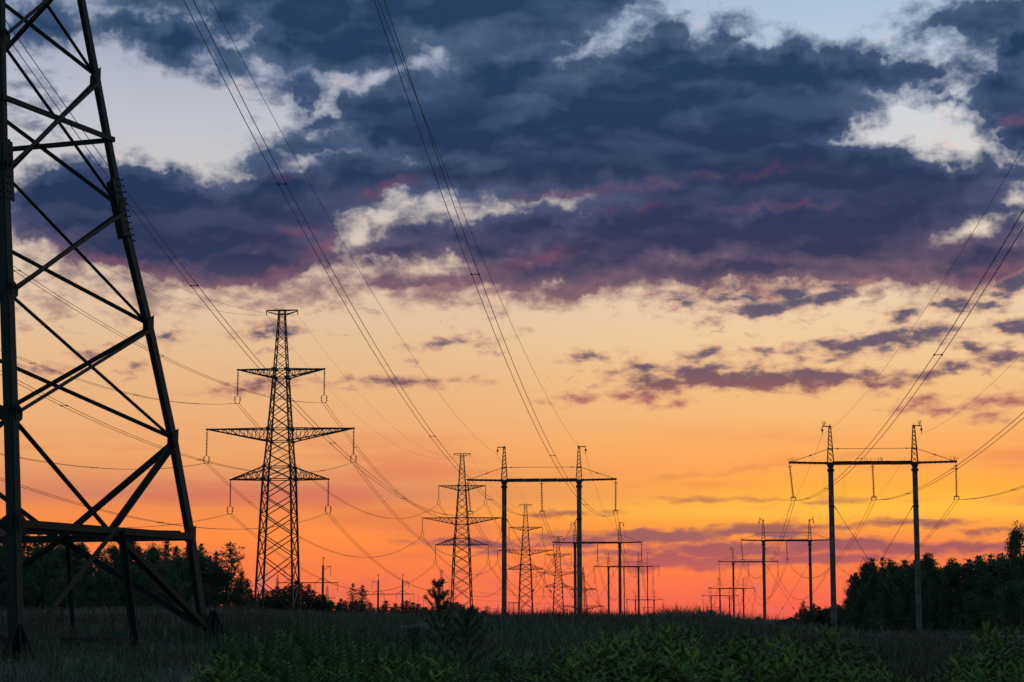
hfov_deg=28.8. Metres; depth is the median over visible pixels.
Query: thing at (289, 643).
plume plant
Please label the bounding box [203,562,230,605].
broadleaf tree
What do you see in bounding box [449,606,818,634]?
crest weeds
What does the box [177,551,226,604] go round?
broadleaf tree
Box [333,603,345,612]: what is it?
broadleaf tree
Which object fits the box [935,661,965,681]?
locust shrub
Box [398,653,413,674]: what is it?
plume plant
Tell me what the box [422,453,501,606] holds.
lattice tower
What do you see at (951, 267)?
earth wire
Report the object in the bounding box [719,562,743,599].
power line
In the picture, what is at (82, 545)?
broadleaf tree
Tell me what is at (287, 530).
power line
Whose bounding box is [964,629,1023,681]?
locust shrub
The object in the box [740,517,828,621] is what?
concrete pylon
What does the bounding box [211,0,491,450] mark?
earth wire
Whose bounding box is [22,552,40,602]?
broadleaf tree
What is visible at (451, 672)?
locust shrub
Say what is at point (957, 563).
broadleaf tree
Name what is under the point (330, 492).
power line
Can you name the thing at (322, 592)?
bracket pylon
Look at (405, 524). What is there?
power line
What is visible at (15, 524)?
strain tower
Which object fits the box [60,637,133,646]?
timber beam
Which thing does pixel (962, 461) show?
power line
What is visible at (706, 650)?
locust shrub
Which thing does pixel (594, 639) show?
locust shrub
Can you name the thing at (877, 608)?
broadleaf tree
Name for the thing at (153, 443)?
power line
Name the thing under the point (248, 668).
locust shrub
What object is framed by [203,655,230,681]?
plume plant
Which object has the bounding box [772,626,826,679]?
locust shrub
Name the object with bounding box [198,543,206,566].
pine tree
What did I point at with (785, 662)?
locust shrub
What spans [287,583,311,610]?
pine tree
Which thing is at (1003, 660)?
locust shrub
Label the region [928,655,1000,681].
locust shrub
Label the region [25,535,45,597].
pine tree
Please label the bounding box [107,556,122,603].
pine tree
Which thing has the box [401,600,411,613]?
pine tree
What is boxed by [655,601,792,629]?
crest scrub
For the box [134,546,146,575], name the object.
pine tree
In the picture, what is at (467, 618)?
young pine
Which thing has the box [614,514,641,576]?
power line
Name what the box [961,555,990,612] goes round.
broadleaf tree
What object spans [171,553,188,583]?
broadleaf tree
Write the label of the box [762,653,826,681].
locust shrub
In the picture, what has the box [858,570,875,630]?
pine tree
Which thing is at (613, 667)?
locust shrub
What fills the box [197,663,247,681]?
locust shrub
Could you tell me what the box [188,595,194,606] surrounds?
shrub
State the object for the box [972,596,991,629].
broadleaf tree
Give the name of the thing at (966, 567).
pine tree
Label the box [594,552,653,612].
concrete pylon
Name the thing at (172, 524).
power line
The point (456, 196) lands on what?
earth wire
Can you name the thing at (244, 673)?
plume plant
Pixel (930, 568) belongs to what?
pine tree
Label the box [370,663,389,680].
plume plant
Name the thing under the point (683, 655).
locust shrub
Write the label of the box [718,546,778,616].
concrete pylon
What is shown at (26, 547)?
pine tree
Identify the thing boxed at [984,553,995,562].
pine tree
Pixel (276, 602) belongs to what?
pine tree
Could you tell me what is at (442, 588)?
lattice tower
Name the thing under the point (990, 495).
power line
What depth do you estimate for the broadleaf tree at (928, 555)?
303.17 m
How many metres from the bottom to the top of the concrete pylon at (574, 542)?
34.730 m
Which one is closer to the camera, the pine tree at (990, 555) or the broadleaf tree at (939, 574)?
the broadleaf tree at (939, 574)
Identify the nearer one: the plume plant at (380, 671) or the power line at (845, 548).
the plume plant at (380, 671)
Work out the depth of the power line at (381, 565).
293.30 m
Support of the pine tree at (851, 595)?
on the ground at (165, 676)
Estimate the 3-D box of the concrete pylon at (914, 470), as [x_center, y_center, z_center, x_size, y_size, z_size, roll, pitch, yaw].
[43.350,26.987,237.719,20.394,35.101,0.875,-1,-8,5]
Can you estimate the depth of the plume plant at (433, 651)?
34.04 m
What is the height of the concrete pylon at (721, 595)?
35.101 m
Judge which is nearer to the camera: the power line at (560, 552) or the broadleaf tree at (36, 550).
the broadleaf tree at (36, 550)
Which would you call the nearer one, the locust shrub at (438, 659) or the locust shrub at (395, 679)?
the locust shrub at (395, 679)
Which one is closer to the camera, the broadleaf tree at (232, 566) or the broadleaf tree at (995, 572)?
the broadleaf tree at (232, 566)
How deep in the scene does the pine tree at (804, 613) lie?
293.69 m
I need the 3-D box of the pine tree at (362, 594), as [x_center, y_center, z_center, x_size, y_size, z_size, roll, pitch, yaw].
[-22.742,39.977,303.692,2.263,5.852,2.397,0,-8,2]
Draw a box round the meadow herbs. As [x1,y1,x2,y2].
[2,614,1020,681]
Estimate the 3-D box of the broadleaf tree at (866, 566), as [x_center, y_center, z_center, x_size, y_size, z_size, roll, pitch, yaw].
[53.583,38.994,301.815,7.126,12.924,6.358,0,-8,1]
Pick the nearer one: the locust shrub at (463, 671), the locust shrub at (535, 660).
the locust shrub at (463, 671)
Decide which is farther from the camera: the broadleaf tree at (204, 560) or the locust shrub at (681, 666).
the broadleaf tree at (204, 560)
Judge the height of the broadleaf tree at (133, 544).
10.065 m
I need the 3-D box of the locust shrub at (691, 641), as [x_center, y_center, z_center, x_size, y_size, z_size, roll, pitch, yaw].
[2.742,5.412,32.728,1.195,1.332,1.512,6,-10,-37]
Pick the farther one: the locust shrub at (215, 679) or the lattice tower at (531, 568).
the lattice tower at (531, 568)
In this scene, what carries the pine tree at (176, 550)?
on the ground at (165, 676)
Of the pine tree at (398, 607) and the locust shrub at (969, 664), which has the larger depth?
the pine tree at (398, 607)
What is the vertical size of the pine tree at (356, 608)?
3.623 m
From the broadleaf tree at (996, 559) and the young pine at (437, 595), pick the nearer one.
the young pine at (437, 595)
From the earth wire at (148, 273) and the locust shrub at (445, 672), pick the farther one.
the earth wire at (148, 273)
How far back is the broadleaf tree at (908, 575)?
284.92 m
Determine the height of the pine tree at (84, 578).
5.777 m
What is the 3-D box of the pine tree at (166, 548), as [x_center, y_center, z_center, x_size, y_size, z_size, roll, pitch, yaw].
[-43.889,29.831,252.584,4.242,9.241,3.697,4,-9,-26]
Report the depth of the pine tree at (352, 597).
299.58 m
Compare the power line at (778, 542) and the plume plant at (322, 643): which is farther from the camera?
the power line at (778, 542)
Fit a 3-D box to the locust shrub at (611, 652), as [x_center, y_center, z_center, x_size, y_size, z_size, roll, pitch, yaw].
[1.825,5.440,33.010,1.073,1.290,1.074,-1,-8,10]
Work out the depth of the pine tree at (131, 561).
238.12 m
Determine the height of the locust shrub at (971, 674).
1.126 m
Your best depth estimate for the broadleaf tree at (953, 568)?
297.54 m
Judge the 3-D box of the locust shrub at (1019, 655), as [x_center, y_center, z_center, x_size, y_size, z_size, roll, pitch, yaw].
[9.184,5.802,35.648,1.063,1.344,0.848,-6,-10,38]
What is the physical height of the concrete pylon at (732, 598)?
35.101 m
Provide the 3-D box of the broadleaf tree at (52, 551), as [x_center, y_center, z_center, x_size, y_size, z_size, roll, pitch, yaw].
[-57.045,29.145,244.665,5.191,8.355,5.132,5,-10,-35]
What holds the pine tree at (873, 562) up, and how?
on the ground at (165, 676)
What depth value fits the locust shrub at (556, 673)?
32.52 m
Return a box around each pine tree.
[22,534,40,558]
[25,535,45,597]
[74,562,97,608]
[81,560,97,597]
[89,552,110,588]
[94,556,111,607]
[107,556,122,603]
[109,554,141,602]
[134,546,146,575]
[158,541,173,566]
[168,546,188,574]
[171,545,188,563]
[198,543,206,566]
[211,550,223,593]
[238,571,248,606]
[245,578,259,607]
[245,588,256,607]
[259,595,277,608]
[267,594,285,609]
[269,589,275,600]
[273,586,285,607]
[276,594,289,609]
[282,585,294,605]
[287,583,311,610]
[295,598,311,609]
[301,584,311,604]
[304,597,315,611]
[305,590,321,602]
[309,596,323,611]
[320,600,331,611]
[322,595,329,608]
[346,583,359,610]
[348,601,358,612]
[355,585,369,611]
[366,602,375,612]
[378,600,392,613]
[390,603,402,612]
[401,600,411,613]
[411,603,425,613]
[792,612,800,623]
[796,608,813,624]
[798,600,807,617]
[808,603,827,623]
[813,606,830,629]
[826,607,838,625]
[842,573,859,632]
[842,574,859,624]
[855,585,875,631]
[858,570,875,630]
[866,558,877,590]
[868,566,878,631]
[871,557,897,624]
[884,559,896,574]
[898,559,915,601]
[922,552,936,575]
[924,561,947,608]
[938,564,955,614]
[951,563,969,610]
[961,561,988,631]
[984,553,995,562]
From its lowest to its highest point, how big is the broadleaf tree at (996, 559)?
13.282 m
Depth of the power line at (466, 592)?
537.01 m
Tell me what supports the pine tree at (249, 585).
on the ground at (165, 676)
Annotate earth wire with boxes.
[11,209,243,314]
[16,194,284,314]
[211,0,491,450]
[302,321,463,457]
[378,1,579,447]
[822,146,1023,434]
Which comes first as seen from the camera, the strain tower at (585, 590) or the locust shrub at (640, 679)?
the locust shrub at (640, 679)
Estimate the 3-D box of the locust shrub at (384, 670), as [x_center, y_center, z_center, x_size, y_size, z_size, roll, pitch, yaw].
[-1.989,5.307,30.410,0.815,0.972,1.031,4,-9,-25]
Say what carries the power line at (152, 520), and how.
hanging from the lattice tower at (288, 377)
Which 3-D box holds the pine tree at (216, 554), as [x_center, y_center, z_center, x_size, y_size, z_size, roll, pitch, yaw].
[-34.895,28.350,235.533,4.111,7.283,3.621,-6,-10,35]
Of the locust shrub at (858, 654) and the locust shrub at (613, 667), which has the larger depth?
the locust shrub at (858, 654)
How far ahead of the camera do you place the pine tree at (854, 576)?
289.30 m
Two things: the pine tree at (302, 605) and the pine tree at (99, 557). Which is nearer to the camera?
the pine tree at (99, 557)
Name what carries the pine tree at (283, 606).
on the ground at (165, 676)
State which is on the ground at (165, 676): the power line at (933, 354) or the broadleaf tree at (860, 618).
the broadleaf tree at (860, 618)
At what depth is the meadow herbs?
46.75 m
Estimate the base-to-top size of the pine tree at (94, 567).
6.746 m
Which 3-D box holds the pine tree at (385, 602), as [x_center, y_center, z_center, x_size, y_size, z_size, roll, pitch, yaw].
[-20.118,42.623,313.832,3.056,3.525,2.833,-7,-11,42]
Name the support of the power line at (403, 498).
attached to the strain tower at (15, 524)
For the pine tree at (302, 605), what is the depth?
267.72 m
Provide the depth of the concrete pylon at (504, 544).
264.71 m
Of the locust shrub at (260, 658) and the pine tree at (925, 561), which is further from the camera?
the pine tree at (925, 561)
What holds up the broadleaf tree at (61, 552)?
on the ground at (165, 676)
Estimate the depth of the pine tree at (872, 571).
291.49 m
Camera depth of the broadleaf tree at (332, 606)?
267.66 m
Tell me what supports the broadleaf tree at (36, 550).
on the ground at (165, 676)
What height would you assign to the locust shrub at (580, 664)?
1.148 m
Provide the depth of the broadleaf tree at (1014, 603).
233.60 m
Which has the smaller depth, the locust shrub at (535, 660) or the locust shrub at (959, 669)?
the locust shrub at (959, 669)
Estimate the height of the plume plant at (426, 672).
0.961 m
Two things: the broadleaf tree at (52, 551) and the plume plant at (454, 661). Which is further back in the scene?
the broadleaf tree at (52, 551)
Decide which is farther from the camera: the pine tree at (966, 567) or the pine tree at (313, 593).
the pine tree at (966, 567)
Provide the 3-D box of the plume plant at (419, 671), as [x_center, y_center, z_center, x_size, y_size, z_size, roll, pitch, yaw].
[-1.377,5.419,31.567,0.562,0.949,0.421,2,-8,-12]
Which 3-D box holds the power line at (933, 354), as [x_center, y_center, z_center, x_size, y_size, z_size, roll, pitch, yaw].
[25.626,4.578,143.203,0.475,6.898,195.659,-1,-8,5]
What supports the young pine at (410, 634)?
on the ground at (165, 676)
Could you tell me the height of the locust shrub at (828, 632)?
1.497 m
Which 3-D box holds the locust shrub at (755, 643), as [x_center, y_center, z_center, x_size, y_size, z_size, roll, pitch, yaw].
[4.279,5.903,37.098,1.114,1.260,1.409,7,-11,-43]
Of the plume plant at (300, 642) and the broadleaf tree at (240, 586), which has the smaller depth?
the plume plant at (300, 642)
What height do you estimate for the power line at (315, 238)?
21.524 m
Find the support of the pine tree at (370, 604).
on the ground at (165, 676)
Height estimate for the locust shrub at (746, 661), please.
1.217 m
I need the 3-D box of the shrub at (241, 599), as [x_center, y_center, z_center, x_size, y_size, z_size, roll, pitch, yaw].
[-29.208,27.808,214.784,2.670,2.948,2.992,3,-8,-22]
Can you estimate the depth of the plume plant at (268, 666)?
28.69 m
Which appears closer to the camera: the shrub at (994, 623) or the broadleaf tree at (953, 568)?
the shrub at (994, 623)
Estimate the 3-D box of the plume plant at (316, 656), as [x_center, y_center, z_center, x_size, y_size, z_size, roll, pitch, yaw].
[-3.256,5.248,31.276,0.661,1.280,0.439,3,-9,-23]
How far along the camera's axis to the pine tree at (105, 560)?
243.98 m
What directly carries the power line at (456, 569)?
hanging from the lattice tower at (468, 538)
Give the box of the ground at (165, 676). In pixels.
[0,608,1022,681]
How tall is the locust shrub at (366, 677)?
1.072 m
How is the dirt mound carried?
on the ground at (165, 676)
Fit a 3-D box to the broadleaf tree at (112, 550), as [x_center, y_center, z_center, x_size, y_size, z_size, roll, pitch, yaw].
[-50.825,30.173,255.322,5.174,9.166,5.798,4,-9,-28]
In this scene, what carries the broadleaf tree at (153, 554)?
on the ground at (165, 676)
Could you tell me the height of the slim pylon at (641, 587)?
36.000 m
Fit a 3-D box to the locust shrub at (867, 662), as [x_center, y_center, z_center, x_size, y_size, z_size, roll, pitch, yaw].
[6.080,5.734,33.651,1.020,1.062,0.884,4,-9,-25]
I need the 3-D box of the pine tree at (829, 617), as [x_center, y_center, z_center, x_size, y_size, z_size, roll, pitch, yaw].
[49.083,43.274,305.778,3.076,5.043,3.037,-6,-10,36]
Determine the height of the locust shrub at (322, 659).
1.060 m
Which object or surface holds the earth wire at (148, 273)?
attached to the lattice tower at (288, 377)
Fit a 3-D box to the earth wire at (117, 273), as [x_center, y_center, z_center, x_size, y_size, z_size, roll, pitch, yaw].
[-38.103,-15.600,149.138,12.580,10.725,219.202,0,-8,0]
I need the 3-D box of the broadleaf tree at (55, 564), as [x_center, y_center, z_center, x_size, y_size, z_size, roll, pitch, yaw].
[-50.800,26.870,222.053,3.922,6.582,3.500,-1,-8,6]
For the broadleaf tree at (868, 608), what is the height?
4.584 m
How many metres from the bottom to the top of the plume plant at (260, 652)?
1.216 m
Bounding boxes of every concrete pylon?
[466,445,617,613]
[552,521,641,613]
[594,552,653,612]
[626,591,662,611]
[702,587,738,613]
[708,578,755,617]
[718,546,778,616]
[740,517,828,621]
[787,420,958,632]
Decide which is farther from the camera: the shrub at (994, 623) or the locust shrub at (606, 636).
the shrub at (994, 623)
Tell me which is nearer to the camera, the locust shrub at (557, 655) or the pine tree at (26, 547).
the locust shrub at (557, 655)
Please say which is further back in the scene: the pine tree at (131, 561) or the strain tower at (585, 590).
the strain tower at (585, 590)
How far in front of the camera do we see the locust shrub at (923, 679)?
28.96 m
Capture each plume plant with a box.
[197,655,228,681]
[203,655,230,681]
[213,631,236,670]
[218,635,257,674]
[218,648,243,680]
[233,662,261,681]
[243,630,281,669]
[244,649,280,681]
[249,640,278,668]
[270,627,296,676]
[272,641,301,680]
[279,621,307,659]
[288,634,321,677]
[292,624,336,672]
[340,632,377,676]
[368,647,392,676]
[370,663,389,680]
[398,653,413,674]
[408,663,434,681]
[411,653,439,681]
[421,640,447,673]
[445,648,467,680]
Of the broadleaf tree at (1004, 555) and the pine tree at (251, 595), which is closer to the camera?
the pine tree at (251, 595)
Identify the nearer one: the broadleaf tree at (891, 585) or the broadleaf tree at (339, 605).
the broadleaf tree at (339, 605)
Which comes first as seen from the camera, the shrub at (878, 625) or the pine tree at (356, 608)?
the shrub at (878, 625)
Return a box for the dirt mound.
[383,623,453,631]
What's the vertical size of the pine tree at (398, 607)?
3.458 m
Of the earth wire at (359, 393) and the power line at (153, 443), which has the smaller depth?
the power line at (153, 443)
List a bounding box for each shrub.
[183,649,243,681]
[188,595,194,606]
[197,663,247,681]
[227,587,252,608]
[230,657,281,681]
[249,652,293,681]
[308,651,354,679]
[328,658,401,681]
[359,657,403,681]
[366,653,421,680]
[373,665,418,681]
[399,650,465,681]
[400,662,455,681]
[414,658,479,681]
[417,656,480,681]
[485,648,521,681]
[521,648,547,680]
[525,669,564,681]
[533,648,575,681]
[541,638,584,676]
[547,653,608,681]
[563,667,596,681]
[565,639,615,681]
[575,633,617,675]
[583,643,645,681]
[586,654,649,681]
[590,619,650,673]
[594,632,646,681]
[605,628,695,681]
[616,656,660,681]
[619,638,690,681]
[627,629,720,680]
[628,618,678,672]
[647,654,712,681]
[655,619,711,664]
[657,640,722,681]
[675,658,744,681]
[690,627,744,677]
[690,640,733,679]
[694,649,752,681]
[701,624,773,673]
[716,655,792,681]
[717,639,771,681]
[723,648,771,681]
[735,635,811,681]
[736,628,784,679]
[762,648,821,681]
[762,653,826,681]
[766,634,835,680]
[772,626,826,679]
[788,646,862,681]
[801,623,859,679]
[803,642,851,681]
[804,633,866,681]
[820,664,884,681]
[822,653,888,681]
[832,625,885,679]
[849,649,893,681]
[874,623,884,631]
[881,669,911,681]
[912,675,931,681]
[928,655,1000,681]
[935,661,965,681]
[940,636,995,681]
[943,647,1003,681]
[943,660,996,681]
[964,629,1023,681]
[972,619,1023,680]
[972,638,1023,681]
[985,659,1023,681]
[992,622,1000,631]
[999,640,1023,667]
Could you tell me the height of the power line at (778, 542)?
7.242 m
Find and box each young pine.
[388,626,435,666]
[422,577,467,661]
[437,602,497,666]
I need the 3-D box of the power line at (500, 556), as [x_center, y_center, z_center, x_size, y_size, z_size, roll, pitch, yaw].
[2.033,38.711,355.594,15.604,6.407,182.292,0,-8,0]
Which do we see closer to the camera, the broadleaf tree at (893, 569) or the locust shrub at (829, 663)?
the locust shrub at (829, 663)
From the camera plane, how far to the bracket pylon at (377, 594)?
810.15 m
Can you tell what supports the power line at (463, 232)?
attached to the concrete pylon at (504, 544)
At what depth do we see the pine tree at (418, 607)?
332.12 m
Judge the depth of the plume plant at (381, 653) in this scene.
31.51 m
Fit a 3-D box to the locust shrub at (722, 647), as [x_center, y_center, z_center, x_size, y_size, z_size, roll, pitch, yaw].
[3.741,5.823,36.524,1.196,1.150,1.049,-7,-11,43]
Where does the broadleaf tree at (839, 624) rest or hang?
on the ground at (165, 676)
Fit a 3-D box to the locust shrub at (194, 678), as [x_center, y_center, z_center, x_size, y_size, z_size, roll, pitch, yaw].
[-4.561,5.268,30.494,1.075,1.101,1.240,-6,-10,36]
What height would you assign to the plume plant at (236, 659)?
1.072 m
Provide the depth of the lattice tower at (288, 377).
255.44 m
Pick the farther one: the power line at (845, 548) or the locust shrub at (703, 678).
the power line at (845, 548)
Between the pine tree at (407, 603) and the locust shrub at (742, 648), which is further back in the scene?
the pine tree at (407, 603)
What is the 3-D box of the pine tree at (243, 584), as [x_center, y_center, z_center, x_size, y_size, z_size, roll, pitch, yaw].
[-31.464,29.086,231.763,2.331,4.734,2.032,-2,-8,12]
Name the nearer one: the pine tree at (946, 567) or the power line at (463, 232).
the power line at (463, 232)
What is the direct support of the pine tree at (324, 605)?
on the ground at (165, 676)
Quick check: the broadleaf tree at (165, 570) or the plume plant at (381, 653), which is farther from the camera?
the broadleaf tree at (165, 570)
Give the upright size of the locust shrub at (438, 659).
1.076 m
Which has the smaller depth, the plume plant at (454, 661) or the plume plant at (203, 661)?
the plume plant at (203, 661)
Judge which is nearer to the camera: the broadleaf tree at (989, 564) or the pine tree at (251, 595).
the pine tree at (251, 595)
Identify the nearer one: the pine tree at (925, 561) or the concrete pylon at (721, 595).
the pine tree at (925, 561)
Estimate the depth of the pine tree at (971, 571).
285.05 m
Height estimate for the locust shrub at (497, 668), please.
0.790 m
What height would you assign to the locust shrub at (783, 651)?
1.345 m
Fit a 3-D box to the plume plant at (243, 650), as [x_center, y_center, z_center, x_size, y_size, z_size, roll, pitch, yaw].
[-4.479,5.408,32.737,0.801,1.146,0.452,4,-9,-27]
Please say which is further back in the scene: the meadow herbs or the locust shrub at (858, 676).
the meadow herbs
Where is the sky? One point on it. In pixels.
(705, 230)
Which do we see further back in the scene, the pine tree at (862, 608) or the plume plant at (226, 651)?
the pine tree at (862, 608)
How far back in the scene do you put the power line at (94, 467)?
198.84 m
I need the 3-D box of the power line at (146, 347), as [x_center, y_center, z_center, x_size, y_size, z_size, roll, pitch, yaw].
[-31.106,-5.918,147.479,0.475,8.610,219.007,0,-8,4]
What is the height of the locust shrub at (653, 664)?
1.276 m
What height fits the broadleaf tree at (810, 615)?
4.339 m
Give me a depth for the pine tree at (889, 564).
298.35 m
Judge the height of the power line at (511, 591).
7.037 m
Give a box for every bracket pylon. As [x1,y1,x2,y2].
[277,557,337,597]
[366,574,414,610]
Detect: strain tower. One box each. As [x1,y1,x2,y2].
[0,0,226,662]
[564,568,604,611]
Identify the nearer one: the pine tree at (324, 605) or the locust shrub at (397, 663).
the locust shrub at (397, 663)
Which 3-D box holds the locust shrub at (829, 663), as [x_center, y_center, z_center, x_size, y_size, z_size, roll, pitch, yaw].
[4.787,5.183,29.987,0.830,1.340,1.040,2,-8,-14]
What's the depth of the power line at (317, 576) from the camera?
317.25 m
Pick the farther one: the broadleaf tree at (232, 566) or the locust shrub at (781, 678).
the broadleaf tree at (232, 566)
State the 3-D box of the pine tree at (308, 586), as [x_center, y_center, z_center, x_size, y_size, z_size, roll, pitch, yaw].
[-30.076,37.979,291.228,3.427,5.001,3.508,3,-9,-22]
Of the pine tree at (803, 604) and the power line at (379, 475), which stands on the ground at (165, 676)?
the pine tree at (803, 604)
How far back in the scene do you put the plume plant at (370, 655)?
32.93 m
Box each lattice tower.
[203,309,356,609]
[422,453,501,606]
[432,570,455,603]
[496,504,553,613]
[535,536,573,613]
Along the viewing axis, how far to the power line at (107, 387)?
190.92 m
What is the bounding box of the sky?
[0,0,1023,618]
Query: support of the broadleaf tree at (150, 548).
on the ground at (165, 676)
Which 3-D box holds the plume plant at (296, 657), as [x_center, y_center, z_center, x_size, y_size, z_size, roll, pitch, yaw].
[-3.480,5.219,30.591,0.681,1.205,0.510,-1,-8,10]
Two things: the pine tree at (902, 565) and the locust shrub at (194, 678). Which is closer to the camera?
the locust shrub at (194, 678)
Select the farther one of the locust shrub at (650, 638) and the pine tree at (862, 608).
the pine tree at (862, 608)
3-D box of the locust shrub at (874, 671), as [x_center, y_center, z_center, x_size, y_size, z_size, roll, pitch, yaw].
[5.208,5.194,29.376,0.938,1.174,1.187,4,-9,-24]
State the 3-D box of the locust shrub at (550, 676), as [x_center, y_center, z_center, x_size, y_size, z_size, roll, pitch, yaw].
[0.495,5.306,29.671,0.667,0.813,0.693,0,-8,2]
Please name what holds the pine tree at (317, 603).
on the ground at (165, 676)
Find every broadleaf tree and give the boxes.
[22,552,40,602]
[28,543,49,604]
[33,545,63,608]
[42,553,66,603]
[47,545,70,603]
[71,542,94,574]
[85,568,111,606]
[101,542,119,585]
[108,542,151,604]
[142,543,171,605]
[144,542,162,562]
[147,558,175,599]
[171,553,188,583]
[176,547,210,584]
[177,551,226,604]
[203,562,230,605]
[209,570,237,606]
[216,541,248,590]
[229,583,251,605]
[323,601,340,611]
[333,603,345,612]
[797,608,822,628]
[815,608,830,627]
[837,584,867,630]
[837,610,848,629]
[842,557,874,604]
[858,601,874,631]
[867,601,884,631]
[872,574,904,630]
[888,560,902,576]
[890,560,932,617]
[920,552,939,567]
[926,563,954,619]
[941,561,957,589]
[946,557,961,578]
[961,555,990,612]
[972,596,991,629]
[973,556,990,572]
[984,557,1007,599]
[991,553,1005,563]
[992,520,1023,630]
[993,552,1013,575]
[994,557,1015,589]
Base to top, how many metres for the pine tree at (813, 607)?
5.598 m
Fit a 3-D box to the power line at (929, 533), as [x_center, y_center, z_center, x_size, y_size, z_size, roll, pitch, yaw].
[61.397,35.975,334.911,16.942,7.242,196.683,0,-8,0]
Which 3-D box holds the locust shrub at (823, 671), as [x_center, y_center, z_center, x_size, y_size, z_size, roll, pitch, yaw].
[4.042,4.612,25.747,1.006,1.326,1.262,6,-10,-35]
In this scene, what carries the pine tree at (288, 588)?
on the ground at (165, 676)
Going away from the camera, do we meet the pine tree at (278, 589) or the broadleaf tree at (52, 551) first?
the broadleaf tree at (52, 551)
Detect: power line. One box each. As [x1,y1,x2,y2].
[0,370,351,473]
[0,453,205,469]
[1,478,326,528]
[6,21,468,514]
[14,266,324,402]
[18,356,237,403]
[123,514,228,527]
[183,0,540,515]
[206,464,422,557]
[229,514,434,591]
[238,406,438,518]
[324,405,482,517]
[327,514,486,590]
[353,464,498,556]
[374,0,612,516]
[422,536,497,574]
[435,564,507,596]
[470,516,554,576]
[487,563,543,596]
[541,515,596,576]
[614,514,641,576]
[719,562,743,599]
[742,500,794,577]
[788,500,875,577]
[792,209,1023,500]
[839,500,957,574]
[881,412,1023,499]
[955,485,1023,499]
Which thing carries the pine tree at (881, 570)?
on the ground at (165, 676)
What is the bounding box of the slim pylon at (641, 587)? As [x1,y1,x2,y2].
[612,552,659,613]
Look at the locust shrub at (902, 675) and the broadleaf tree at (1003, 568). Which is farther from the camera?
the broadleaf tree at (1003, 568)
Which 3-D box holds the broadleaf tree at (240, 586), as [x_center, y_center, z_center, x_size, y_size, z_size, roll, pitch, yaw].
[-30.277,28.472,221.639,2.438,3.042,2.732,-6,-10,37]
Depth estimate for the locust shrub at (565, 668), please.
28.83 m
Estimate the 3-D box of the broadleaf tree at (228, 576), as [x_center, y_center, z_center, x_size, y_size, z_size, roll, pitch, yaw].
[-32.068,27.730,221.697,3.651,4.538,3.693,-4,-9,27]
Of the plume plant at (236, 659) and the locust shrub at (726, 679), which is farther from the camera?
the plume plant at (236, 659)
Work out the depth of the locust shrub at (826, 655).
32.52 m
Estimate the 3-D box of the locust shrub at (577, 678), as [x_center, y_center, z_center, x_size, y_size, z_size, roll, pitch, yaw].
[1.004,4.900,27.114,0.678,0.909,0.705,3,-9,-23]
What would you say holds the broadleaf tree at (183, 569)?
on the ground at (165, 676)
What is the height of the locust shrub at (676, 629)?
1.246 m
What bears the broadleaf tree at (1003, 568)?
on the ground at (165, 676)
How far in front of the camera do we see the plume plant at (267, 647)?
33.01 m
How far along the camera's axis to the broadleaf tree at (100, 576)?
224.09 m
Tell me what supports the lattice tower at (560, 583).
on the ground at (165, 676)
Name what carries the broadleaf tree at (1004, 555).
on the ground at (165, 676)
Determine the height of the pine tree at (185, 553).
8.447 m
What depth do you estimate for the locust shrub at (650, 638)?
36.13 m
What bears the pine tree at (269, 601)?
on the ground at (165, 676)
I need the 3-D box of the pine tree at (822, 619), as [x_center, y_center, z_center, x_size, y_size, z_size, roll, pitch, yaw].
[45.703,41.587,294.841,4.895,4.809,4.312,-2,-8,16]
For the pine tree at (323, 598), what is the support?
on the ground at (165, 676)
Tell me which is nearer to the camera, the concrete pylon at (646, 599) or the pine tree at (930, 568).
the pine tree at (930, 568)
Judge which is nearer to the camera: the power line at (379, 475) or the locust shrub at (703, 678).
the locust shrub at (703, 678)
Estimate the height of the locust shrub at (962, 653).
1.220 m
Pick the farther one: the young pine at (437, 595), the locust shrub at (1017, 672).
the young pine at (437, 595)
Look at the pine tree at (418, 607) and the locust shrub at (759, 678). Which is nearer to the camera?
the locust shrub at (759, 678)
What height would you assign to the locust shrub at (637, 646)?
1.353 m
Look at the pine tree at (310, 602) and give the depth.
267.66 m
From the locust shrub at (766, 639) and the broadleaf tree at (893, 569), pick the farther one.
the broadleaf tree at (893, 569)
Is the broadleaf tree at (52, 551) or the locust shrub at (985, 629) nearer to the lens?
the locust shrub at (985, 629)
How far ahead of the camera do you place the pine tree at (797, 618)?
300.15 m
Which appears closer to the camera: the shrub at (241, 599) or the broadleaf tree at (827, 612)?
the shrub at (241, 599)
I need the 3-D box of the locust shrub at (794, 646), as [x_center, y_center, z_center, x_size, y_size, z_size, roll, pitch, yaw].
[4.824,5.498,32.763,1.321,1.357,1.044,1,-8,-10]

